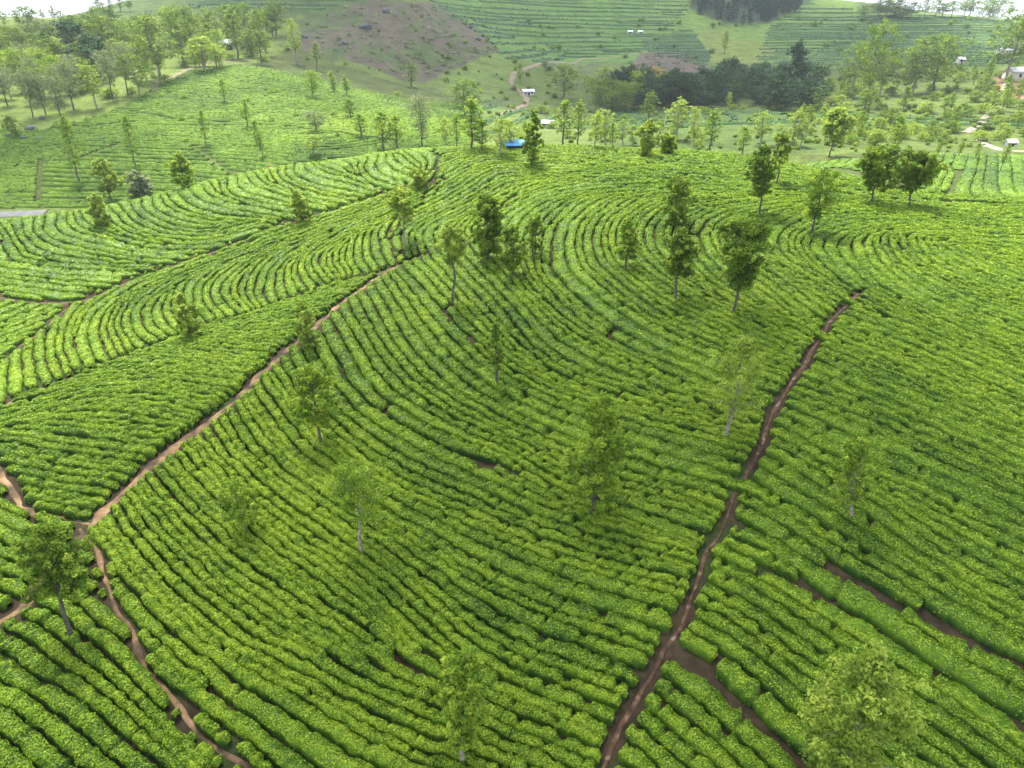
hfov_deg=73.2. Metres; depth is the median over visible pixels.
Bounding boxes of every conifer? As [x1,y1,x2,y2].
[700,0,707,13]
[716,7,722,17]
[719,0,725,11]
[725,6,731,18]
[729,8,736,20]
[735,4,740,16]
[740,10,746,25]
[746,8,752,17]
[755,39,823,103]
[760,5,768,20]
[760,8,765,19]
[768,6,773,19]
[779,0,786,13]
[786,0,790,11]
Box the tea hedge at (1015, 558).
[769,427,1023,569]
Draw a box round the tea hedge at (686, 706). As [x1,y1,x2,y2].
[654,678,767,767]
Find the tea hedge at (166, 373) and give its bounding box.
[48,370,242,388]
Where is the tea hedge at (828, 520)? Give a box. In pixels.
[753,468,1023,640]
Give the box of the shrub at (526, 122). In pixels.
[516,119,529,128]
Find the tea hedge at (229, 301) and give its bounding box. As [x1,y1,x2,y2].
[221,242,286,314]
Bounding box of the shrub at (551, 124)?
[546,120,560,127]
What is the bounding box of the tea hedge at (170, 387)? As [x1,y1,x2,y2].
[0,383,223,410]
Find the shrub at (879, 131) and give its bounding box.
[863,128,890,140]
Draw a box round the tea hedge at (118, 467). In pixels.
[0,445,137,476]
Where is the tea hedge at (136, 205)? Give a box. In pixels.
[128,198,228,231]
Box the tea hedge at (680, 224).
[673,199,742,278]
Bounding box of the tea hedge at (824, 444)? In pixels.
[773,416,1023,542]
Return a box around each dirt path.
[0,209,337,304]
[0,467,90,525]
[7,309,67,358]
[79,529,251,767]
[88,265,398,526]
[152,59,249,89]
[602,294,858,767]
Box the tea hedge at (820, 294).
[749,216,837,308]
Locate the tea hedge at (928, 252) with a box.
[917,233,1023,294]
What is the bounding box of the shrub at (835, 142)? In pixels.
[823,136,849,146]
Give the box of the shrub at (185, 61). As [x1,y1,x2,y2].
[178,59,190,67]
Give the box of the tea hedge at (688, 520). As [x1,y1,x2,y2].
[339,301,712,534]
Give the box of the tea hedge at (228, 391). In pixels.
[12,377,235,402]
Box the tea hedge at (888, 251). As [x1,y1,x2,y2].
[880,227,1023,323]
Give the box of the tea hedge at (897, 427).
[792,386,1023,487]
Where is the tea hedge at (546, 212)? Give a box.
[523,192,592,296]
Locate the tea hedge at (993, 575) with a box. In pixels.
[770,437,1023,600]
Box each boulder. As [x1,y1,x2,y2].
[24,125,36,129]
[359,23,370,29]
[382,8,389,12]
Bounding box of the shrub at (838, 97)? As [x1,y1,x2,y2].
[830,94,849,104]
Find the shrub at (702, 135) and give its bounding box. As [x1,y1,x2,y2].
[693,132,705,138]
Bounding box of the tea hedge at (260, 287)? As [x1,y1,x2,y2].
[254,182,433,307]
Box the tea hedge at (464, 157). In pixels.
[437,151,619,166]
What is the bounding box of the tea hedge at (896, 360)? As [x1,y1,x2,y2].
[827,332,1023,415]
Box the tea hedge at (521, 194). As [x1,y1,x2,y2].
[504,175,692,207]
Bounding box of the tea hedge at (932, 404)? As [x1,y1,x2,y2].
[814,350,1023,447]
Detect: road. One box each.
[0,210,46,216]
[501,54,635,114]
[962,82,1009,132]
[976,138,1023,151]
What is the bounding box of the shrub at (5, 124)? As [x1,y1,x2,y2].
[0,115,26,137]
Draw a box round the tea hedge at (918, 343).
[837,314,1023,387]
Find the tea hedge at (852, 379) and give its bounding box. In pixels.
[811,361,1023,458]
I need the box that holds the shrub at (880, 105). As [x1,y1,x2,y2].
[872,101,884,109]
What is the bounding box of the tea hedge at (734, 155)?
[454,144,866,179]
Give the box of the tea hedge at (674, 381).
[481,227,764,415]
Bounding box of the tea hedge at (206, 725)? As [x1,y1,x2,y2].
[193,712,231,747]
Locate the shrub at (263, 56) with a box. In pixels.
[254,53,269,60]
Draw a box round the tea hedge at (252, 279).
[246,245,289,308]
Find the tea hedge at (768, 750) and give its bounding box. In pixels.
[660,661,796,767]
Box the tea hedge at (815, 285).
[754,206,896,305]
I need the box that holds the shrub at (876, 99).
[872,96,883,102]
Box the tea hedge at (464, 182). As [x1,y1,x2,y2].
[414,165,642,212]
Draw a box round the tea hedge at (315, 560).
[180,441,421,653]
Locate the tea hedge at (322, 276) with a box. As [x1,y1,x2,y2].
[312,217,378,284]
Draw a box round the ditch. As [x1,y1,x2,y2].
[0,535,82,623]
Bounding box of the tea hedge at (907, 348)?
[835,318,1023,395]
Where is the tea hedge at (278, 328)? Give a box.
[182,323,304,335]
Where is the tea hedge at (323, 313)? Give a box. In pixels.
[198,311,325,330]
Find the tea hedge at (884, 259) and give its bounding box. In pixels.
[872,234,1023,330]
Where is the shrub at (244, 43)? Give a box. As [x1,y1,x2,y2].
[237,37,249,47]
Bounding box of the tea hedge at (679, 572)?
[279,355,689,579]
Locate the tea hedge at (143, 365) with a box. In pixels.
[82,363,247,381]
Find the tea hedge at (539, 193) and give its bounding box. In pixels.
[488,179,665,265]
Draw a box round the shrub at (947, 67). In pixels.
[936,65,952,70]
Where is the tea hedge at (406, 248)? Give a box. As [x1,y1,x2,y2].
[402,170,1023,259]
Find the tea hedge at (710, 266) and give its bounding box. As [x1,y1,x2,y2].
[689,235,814,338]
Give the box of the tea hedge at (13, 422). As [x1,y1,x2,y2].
[0,413,181,438]
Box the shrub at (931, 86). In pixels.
[925,83,937,89]
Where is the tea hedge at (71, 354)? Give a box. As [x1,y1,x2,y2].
[63,296,96,372]
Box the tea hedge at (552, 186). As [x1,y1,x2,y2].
[498,178,648,212]
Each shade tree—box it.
[8,522,95,635]
[84,191,110,224]
[85,157,124,199]
[124,169,155,197]
[164,150,195,186]
[169,292,205,337]
[215,476,259,528]
[284,363,340,441]
[288,189,309,220]
[289,298,320,348]
[318,456,397,552]
[384,184,417,244]
[408,168,429,188]
[434,223,467,306]
[438,641,495,761]
[470,193,507,259]
[484,319,504,382]
[494,224,529,274]
[518,109,544,163]
[524,211,548,254]
[557,390,636,518]
[612,215,642,269]
[634,118,660,155]
[655,173,697,226]
[659,132,678,153]
[661,226,703,298]
[705,329,773,435]
[712,207,780,311]
[742,143,787,213]
[772,129,795,182]
[797,639,931,767]
[801,166,849,232]
[820,106,856,156]
[826,431,889,516]
[853,143,910,201]
[887,163,904,184]
[895,144,947,203]
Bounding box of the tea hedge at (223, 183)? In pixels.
[213,176,312,216]
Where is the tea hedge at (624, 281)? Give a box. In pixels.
[593,191,922,370]
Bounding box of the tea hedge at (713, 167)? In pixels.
[441,147,1023,206]
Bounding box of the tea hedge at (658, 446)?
[387,269,740,476]
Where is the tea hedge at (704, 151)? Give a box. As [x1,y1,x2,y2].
[554,144,846,173]
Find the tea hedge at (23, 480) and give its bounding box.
[17,473,111,498]
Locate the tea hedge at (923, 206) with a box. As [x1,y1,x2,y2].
[786,182,1023,212]
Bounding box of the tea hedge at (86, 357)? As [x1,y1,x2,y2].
[74,265,168,368]
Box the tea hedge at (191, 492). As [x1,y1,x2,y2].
[161,460,319,598]
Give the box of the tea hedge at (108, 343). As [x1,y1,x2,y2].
[100,294,129,359]
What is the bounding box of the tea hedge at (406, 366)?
[356,289,720,520]
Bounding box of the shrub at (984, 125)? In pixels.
[980,123,991,129]
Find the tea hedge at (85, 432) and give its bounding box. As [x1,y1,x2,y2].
[0,423,165,450]
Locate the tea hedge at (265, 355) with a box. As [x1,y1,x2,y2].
[152,343,270,361]
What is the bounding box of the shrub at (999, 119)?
[990,115,1008,122]
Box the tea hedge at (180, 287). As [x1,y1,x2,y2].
[172,263,221,330]
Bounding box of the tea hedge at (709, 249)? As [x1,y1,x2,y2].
[700,200,1023,424]
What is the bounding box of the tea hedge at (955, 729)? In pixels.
[708,570,1023,767]
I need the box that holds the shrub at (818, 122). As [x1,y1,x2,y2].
[813,118,821,124]
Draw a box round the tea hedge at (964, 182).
[954,153,978,193]
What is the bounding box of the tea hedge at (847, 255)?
[837,222,1023,347]
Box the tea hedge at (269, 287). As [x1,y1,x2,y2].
[265,231,328,303]
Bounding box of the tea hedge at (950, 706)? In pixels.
[710,557,1023,766]
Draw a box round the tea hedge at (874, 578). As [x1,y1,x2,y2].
[738,492,923,612]
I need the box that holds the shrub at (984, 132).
[965,128,995,141]
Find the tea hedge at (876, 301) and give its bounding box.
[859,292,1023,363]
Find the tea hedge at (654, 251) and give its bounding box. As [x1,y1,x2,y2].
[644,194,823,347]
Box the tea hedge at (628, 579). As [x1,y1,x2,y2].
[266,370,685,602]
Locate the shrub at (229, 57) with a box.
[224,52,236,59]
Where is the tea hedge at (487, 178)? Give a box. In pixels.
[394,169,569,236]
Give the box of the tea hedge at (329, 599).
[165,453,395,649]
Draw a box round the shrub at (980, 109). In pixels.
[973,103,991,113]
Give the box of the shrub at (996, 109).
[987,105,1005,114]
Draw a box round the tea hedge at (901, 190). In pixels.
[440,144,1023,203]
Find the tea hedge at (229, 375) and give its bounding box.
[70,367,244,383]
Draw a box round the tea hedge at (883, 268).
[864,229,1023,334]
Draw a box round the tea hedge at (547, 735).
[143,471,600,766]
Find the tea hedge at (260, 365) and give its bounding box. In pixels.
[133,347,263,369]
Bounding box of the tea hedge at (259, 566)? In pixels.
[153,465,394,659]
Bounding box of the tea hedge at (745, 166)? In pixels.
[434,146,934,199]
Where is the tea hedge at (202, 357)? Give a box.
[128,351,258,369]
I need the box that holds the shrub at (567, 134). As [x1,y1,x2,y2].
[560,130,574,137]
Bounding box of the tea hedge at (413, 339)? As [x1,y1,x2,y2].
[374,277,728,500]
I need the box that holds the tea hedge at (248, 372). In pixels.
[103,356,252,376]
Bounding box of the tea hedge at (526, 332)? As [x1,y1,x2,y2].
[444,196,761,428]
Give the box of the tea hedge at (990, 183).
[982,153,1004,196]
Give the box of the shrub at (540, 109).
[535,105,547,112]
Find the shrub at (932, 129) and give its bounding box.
[919,124,944,137]
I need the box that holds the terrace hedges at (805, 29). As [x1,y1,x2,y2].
[181,0,1023,136]
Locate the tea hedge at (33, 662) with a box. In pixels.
[0,629,184,767]
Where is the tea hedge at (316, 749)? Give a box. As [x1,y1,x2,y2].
[112,583,374,767]
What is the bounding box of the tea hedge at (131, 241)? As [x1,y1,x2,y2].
[70,209,225,250]
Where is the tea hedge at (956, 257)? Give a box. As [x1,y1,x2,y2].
[932,236,1023,284]
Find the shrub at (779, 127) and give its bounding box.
[776,124,787,129]
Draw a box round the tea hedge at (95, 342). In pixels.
[87,188,397,363]
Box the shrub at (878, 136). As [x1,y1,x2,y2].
[863,132,888,145]
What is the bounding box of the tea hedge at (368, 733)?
[224,647,471,767]
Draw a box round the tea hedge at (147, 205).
[140,195,277,228]
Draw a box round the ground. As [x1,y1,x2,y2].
[0,0,1023,767]
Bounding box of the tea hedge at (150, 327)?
[141,187,414,341]
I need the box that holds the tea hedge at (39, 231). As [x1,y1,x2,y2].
[33,214,176,265]
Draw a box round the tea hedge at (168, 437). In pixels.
[31,418,175,442]
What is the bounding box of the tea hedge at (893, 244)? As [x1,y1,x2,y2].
[889,229,1023,319]
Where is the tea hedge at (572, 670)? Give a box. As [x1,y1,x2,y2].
[218,413,627,700]
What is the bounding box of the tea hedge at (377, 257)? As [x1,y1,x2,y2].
[370,200,421,270]
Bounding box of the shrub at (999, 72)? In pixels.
[995,69,1004,76]
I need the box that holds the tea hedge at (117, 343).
[107,186,413,355]
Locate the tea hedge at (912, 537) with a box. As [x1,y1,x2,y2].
[765,445,1023,610]
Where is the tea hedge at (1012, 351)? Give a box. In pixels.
[863,289,1023,357]
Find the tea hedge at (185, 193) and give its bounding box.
[175,186,281,221]
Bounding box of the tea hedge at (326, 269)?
[320,198,421,281]
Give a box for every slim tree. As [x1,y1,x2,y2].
[0,30,18,52]
[1,25,26,46]
[57,112,83,180]
[60,14,82,28]
[72,62,104,107]
[103,38,119,67]
[113,0,124,11]
[120,113,139,164]
[184,34,225,70]
[194,22,212,40]
[196,107,208,144]
[217,77,229,100]
[218,4,247,57]
[238,97,252,125]
[247,118,260,143]
[254,29,274,54]
[254,130,265,155]
[284,18,301,63]
[302,134,322,154]
[309,40,321,69]
[326,72,337,90]
[337,98,360,116]
[340,75,350,95]
[348,112,370,135]
[369,109,396,149]
[386,113,405,148]
[404,62,420,86]
[436,116,453,145]
[448,114,461,145]
[455,96,487,147]
[472,117,492,149]
[485,115,514,154]
[500,118,521,142]
[513,62,524,77]
[550,98,576,144]
[568,99,591,144]
[585,110,604,145]
[591,108,616,144]
[608,121,615,148]
[615,121,632,145]
[627,132,636,145]
[640,90,661,119]
[654,120,668,147]
[664,96,693,135]
[686,106,704,149]
[700,108,723,150]
[721,30,729,52]
[725,91,733,110]
[735,126,753,153]
[750,110,774,145]
[778,108,811,144]
[793,120,814,147]
[798,103,807,118]
[803,104,815,127]
[811,86,824,108]
[820,103,829,117]
[855,109,867,125]
[856,115,866,128]
[857,121,865,135]
[858,87,874,108]
[865,99,873,112]
[879,121,885,129]
[886,113,908,146]
[887,107,895,125]
[899,84,912,107]
[933,139,943,152]
[939,97,950,113]
[940,108,948,121]
[948,91,958,108]
[951,104,964,121]
[956,141,966,155]
[971,68,979,84]
[973,141,982,155]
[976,79,984,92]
[982,74,990,90]
[983,64,995,77]
[985,55,995,83]
[989,84,1002,104]
[998,141,1011,170]
[999,88,1014,107]
[1000,127,1012,143]
[1003,72,1014,97]
[1014,110,1023,127]
[1015,87,1023,99]
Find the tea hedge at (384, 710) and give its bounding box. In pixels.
[110,504,538,767]
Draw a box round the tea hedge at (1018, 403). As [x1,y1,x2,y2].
[831,326,1023,408]
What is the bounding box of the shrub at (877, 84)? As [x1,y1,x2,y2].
[872,81,888,89]
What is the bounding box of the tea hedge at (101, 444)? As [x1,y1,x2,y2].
[0,428,157,457]
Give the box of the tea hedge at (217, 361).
[116,355,256,374]
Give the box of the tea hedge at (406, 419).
[387,405,495,463]
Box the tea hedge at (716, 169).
[440,148,1023,208]
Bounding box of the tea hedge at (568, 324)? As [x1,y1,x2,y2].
[497,180,849,368]
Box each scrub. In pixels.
[314,0,710,77]
[439,15,1023,151]
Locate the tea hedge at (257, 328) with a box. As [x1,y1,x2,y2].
[179,319,304,334]
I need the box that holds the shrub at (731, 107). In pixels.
[727,102,738,109]
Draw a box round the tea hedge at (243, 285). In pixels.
[238,221,339,310]
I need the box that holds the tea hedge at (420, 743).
[103,514,503,767]
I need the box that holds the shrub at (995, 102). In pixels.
[987,98,1006,108]
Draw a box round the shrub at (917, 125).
[909,124,924,133]
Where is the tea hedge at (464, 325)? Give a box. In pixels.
[447,306,756,447]
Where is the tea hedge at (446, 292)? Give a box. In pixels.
[412,257,759,440]
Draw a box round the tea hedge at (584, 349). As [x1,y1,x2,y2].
[469,237,719,407]
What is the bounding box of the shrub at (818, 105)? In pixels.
[813,101,824,108]
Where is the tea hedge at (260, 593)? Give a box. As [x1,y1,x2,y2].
[137,477,369,661]
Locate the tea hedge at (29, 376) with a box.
[21,337,38,389]
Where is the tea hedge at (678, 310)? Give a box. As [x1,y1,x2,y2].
[601,195,799,367]
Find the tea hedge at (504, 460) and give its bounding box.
[450,433,521,473]
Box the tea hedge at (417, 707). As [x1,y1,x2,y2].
[119,496,567,767]
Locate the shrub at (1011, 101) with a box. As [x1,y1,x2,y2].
[1000,96,1020,107]
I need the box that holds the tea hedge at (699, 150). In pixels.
[578,144,842,172]
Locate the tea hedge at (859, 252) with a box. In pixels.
[852,224,1023,340]
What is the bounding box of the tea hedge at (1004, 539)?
[878,476,1023,553]
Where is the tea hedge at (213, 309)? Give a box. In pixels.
[202,257,245,319]
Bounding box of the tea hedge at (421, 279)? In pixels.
[403,260,448,309]
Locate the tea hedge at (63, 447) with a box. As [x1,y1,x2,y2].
[0,433,146,464]
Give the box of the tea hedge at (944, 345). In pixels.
[843,309,1023,383]
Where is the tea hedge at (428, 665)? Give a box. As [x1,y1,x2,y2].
[175,449,602,747]
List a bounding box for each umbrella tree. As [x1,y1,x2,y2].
[0,66,15,99]
[0,70,17,105]
[6,41,39,67]
[8,69,42,116]
[16,55,45,88]
[21,19,53,45]
[23,69,50,114]
[36,71,71,116]
[38,54,80,83]
[44,58,89,109]
[46,30,79,53]
[67,51,92,73]
[88,49,119,99]
[98,41,137,94]
[138,9,160,43]
[210,38,226,64]
[298,109,330,130]
[403,90,438,145]
[540,59,548,68]
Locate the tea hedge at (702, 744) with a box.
[644,692,739,767]
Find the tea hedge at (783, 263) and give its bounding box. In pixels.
[757,211,809,274]
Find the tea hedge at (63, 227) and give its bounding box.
[56,210,209,255]
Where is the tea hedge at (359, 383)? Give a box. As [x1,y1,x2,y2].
[320,319,386,411]
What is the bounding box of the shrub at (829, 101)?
[824,97,839,105]
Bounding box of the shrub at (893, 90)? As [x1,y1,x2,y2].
[884,86,901,94]
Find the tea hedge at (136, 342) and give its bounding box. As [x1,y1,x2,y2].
[122,244,257,348]
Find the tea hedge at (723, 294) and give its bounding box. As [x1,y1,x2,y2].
[664,195,813,344]
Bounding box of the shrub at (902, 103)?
[896,98,906,105]
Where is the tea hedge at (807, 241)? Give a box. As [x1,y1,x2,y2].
[802,215,983,278]
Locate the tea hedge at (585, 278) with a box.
[564,192,785,387]
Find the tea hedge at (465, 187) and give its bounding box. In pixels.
[400,167,564,224]
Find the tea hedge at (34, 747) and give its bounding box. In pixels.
[0,706,76,767]
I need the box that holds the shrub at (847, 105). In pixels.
[836,102,854,111]
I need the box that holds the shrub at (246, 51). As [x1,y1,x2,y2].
[242,48,255,56]
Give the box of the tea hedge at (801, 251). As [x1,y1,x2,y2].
[794,213,1023,294]
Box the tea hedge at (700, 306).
[616,195,803,355]
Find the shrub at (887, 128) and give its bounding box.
[882,126,892,133]
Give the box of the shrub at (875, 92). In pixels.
[870,90,878,98]
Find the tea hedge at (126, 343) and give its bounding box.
[114,284,157,353]
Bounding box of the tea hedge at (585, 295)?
[552,185,988,394]
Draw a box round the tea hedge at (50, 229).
[44,212,190,260]
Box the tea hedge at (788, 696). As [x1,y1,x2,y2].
[688,619,894,767]
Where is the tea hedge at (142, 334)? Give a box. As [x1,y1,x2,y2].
[131,277,179,345]
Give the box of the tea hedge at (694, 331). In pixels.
[583,188,791,377]
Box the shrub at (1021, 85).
[1011,82,1023,93]
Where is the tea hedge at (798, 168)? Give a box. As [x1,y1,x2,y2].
[456,145,965,196]
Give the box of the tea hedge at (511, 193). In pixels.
[455,172,628,242]
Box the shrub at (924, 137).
[914,131,930,140]
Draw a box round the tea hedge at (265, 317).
[200,304,330,328]
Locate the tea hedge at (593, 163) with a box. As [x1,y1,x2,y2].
[438,152,695,175]
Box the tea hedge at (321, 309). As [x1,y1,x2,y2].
[198,306,328,329]
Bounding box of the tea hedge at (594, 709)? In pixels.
[202,426,614,726]
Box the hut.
[218,39,231,49]
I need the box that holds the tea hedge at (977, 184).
[970,152,987,194]
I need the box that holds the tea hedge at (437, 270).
[421,254,602,393]
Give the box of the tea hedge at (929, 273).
[901,250,1023,313]
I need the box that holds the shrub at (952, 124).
[940,119,963,131]
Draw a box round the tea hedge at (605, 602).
[253,380,671,632]
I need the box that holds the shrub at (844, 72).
[838,67,852,74]
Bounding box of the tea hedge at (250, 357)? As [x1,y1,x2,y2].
[144,346,266,366]
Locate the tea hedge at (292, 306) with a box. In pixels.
[220,295,343,321]
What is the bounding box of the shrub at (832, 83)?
[822,77,838,85]
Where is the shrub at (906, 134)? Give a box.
[890,125,916,139]
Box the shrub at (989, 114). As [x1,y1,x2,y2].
[984,111,1000,118]
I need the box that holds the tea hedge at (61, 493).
[21,484,105,506]
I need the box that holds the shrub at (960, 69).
[953,66,968,74]
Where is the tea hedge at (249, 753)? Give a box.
[236,740,272,767]
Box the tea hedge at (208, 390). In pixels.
[0,380,228,409]
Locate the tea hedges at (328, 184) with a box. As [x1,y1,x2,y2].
[0,146,1023,767]
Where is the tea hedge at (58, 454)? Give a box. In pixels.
[0,441,139,471]
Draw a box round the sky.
[0,0,1023,18]
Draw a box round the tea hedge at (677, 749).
[637,709,715,767]
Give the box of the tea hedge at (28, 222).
[19,215,135,263]
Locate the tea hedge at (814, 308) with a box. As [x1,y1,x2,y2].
[727,212,827,319]
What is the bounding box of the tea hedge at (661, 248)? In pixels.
[655,198,722,293]
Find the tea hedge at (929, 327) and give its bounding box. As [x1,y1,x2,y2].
[855,297,1023,369]
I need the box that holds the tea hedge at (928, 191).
[445,144,936,192]
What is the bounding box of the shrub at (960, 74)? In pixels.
[950,71,970,80]
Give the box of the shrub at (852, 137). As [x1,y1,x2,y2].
[845,134,859,143]
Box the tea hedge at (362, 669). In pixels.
[132,484,595,767]
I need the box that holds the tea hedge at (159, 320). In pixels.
[152,285,177,336]
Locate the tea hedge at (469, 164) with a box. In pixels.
[444,156,781,182]
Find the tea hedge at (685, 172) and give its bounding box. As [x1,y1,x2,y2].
[438,150,1014,209]
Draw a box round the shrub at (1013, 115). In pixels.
[1006,113,1023,122]
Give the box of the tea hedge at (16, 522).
[0,508,68,543]
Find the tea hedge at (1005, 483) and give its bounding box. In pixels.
[787,390,1023,496]
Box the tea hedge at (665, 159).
[438,147,939,200]
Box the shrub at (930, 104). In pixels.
[917,101,937,112]
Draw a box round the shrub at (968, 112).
[959,104,977,116]
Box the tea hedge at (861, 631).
[758,572,1023,751]
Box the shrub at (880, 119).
[868,117,889,127]
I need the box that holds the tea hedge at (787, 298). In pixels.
[719,204,854,326]
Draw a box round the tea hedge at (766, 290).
[710,202,819,329]
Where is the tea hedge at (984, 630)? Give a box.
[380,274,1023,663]
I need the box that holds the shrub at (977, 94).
[963,89,988,102]
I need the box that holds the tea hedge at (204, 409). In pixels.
[0,391,211,417]
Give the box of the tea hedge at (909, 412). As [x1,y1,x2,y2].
[801,368,1023,467]
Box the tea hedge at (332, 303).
[203,300,336,326]
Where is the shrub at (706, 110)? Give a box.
[700,106,711,114]
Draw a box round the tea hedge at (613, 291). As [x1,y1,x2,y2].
[575,194,789,381]
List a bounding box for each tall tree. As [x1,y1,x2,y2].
[0,10,8,24]
[3,5,47,35]
[4,61,30,91]
[9,34,27,51]
[17,66,47,97]
[23,35,69,80]
[28,29,64,53]
[37,9,46,18]
[39,26,77,50]
[42,43,72,67]
[44,6,57,17]
[55,10,64,18]
[60,56,98,89]
[61,41,92,78]
[77,12,110,32]
[78,12,124,53]
[85,29,120,56]
[89,0,101,11]
[97,8,123,28]
[104,0,116,11]
[108,41,136,64]
[114,52,151,95]
[117,12,183,81]
[121,0,133,9]
[126,16,146,36]
[155,7,196,63]
[165,1,204,61]
[172,21,206,44]
[189,36,214,61]
[191,7,228,40]
[211,2,239,36]
[223,18,240,41]
[225,2,263,45]
[237,29,257,53]
[245,5,274,63]
[256,0,292,35]
[258,13,277,34]
[260,6,281,37]
[441,77,488,115]
[545,64,584,97]
[582,84,614,111]
[587,79,610,102]
[594,75,616,103]
[601,91,624,108]
[602,80,630,105]
[613,82,637,110]
[621,80,647,105]
[832,41,883,97]
[855,19,905,105]
[857,5,873,16]
[868,48,903,95]
[869,0,893,18]
[875,0,903,17]
[884,0,913,17]
[891,4,917,18]
[892,34,955,93]
[894,47,929,93]
[900,1,928,18]
[917,0,936,15]
[918,32,974,89]
[929,0,950,16]
[930,3,954,16]
[942,0,967,16]
[953,0,976,15]
[960,0,985,15]
[968,0,999,16]
[981,0,1004,19]
[983,8,1023,80]
[989,0,1013,18]
[1002,1,1017,15]
[1005,18,1023,58]
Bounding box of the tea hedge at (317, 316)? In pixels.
[194,313,321,332]
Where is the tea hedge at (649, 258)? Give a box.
[635,202,752,321]
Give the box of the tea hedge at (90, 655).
[20,605,211,767]
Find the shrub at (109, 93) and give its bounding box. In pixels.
[99,86,118,97]
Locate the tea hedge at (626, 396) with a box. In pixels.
[620,391,760,433]
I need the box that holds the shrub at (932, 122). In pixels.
[925,120,940,127]
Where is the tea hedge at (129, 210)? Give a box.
[117,201,265,236]
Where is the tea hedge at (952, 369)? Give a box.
[831,323,1023,401]
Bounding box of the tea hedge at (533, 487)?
[493,463,699,550]
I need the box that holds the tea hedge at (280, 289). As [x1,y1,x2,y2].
[275,233,327,300]
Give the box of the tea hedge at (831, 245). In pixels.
[824,220,1023,353]
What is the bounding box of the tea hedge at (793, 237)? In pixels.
[788,211,873,267]
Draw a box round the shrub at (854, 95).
[842,90,856,98]
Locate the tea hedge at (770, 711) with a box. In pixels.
[715,657,838,765]
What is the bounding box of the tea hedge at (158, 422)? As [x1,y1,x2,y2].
[17,410,187,433]
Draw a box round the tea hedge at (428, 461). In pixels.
[301,342,698,567]
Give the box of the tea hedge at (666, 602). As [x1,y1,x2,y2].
[259,372,678,613]
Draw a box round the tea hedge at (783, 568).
[722,534,797,581]
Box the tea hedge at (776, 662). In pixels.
[694,607,937,767]
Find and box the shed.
[1002,139,1018,145]
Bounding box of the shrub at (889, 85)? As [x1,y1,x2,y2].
[879,84,898,92]
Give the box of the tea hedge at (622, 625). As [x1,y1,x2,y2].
[247,389,660,648]
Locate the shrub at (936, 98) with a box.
[927,92,942,100]
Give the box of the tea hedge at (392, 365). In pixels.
[347,294,716,526]
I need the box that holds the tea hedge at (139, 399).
[0,395,202,421]
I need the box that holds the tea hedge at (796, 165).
[549,144,864,179]
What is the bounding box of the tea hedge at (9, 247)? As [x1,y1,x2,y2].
[0,224,155,272]
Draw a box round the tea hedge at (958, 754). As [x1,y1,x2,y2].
[700,582,987,767]
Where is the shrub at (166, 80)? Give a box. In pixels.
[156,73,174,81]
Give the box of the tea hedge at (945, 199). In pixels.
[439,144,962,201]
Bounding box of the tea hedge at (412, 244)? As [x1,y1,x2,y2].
[409,176,522,257]
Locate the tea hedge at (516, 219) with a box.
[506,187,616,273]
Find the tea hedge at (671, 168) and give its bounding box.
[559,152,1023,209]
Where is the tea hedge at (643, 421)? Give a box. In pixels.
[474,342,751,454]
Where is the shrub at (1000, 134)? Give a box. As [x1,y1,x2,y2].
[990,129,1015,140]
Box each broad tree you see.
[0,25,19,49]
[0,43,37,89]
[0,49,31,68]
[19,23,37,47]
[22,46,56,74]
[32,18,98,71]
[32,54,73,100]
[56,32,113,82]
[74,13,96,35]
[82,3,104,26]
[88,28,111,54]
[110,20,142,53]
[125,40,154,80]
[136,20,160,41]
[146,44,168,75]
[155,4,182,46]
[183,41,200,68]
[202,42,226,67]
[203,29,229,66]
[295,68,323,96]
[583,77,595,88]
[592,64,613,85]
[598,68,634,96]
[610,66,635,94]
[623,61,656,90]
[627,73,659,103]
[628,68,648,94]
[628,89,647,109]
[632,66,663,77]
[642,73,661,84]
[644,83,677,106]
[650,71,674,99]
[651,66,666,76]
[657,80,673,101]
[664,71,703,102]
[667,67,690,99]
[668,75,704,97]
[671,84,699,104]
[685,66,715,94]
[687,84,707,104]
[688,88,717,106]
[704,70,729,104]
[710,63,743,97]
[710,67,730,90]
[711,58,736,80]
[716,56,747,83]
[717,89,743,103]
[723,73,750,106]
[727,66,749,88]
[731,59,748,84]
[738,65,764,96]
[742,65,767,80]
[743,70,769,99]
[744,84,767,103]
[745,61,778,89]
[755,84,783,107]
[757,70,806,108]
[772,61,795,77]
[781,77,828,110]
[796,62,825,83]
[797,80,833,102]
[799,88,830,106]
[806,62,830,86]
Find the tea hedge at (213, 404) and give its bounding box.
[0,386,218,414]
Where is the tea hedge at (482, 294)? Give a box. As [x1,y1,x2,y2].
[440,247,620,395]
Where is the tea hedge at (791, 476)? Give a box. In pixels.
[758,455,1023,626]
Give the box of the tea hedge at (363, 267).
[354,211,399,275]
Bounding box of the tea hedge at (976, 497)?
[779,407,1023,526]
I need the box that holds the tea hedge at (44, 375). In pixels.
[33,329,52,386]
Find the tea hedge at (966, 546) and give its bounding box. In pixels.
[864,481,1023,584]
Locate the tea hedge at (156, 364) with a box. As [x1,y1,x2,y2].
[92,362,238,372]
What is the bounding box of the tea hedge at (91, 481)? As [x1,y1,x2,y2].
[5,464,120,491]
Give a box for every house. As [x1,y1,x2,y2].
[504,139,524,148]
[521,89,534,95]
[541,120,553,126]
[955,57,966,62]
[994,48,1012,53]
[1000,67,1023,81]
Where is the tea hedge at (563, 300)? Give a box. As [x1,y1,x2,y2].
[533,192,607,335]
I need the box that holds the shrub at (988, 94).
[981,91,1002,101]
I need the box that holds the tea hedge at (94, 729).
[0,653,157,767]
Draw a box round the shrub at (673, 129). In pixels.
[668,126,679,132]
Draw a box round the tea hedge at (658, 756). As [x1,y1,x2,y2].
[625,723,684,767]
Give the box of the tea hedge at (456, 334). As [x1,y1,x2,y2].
[394,265,747,463]

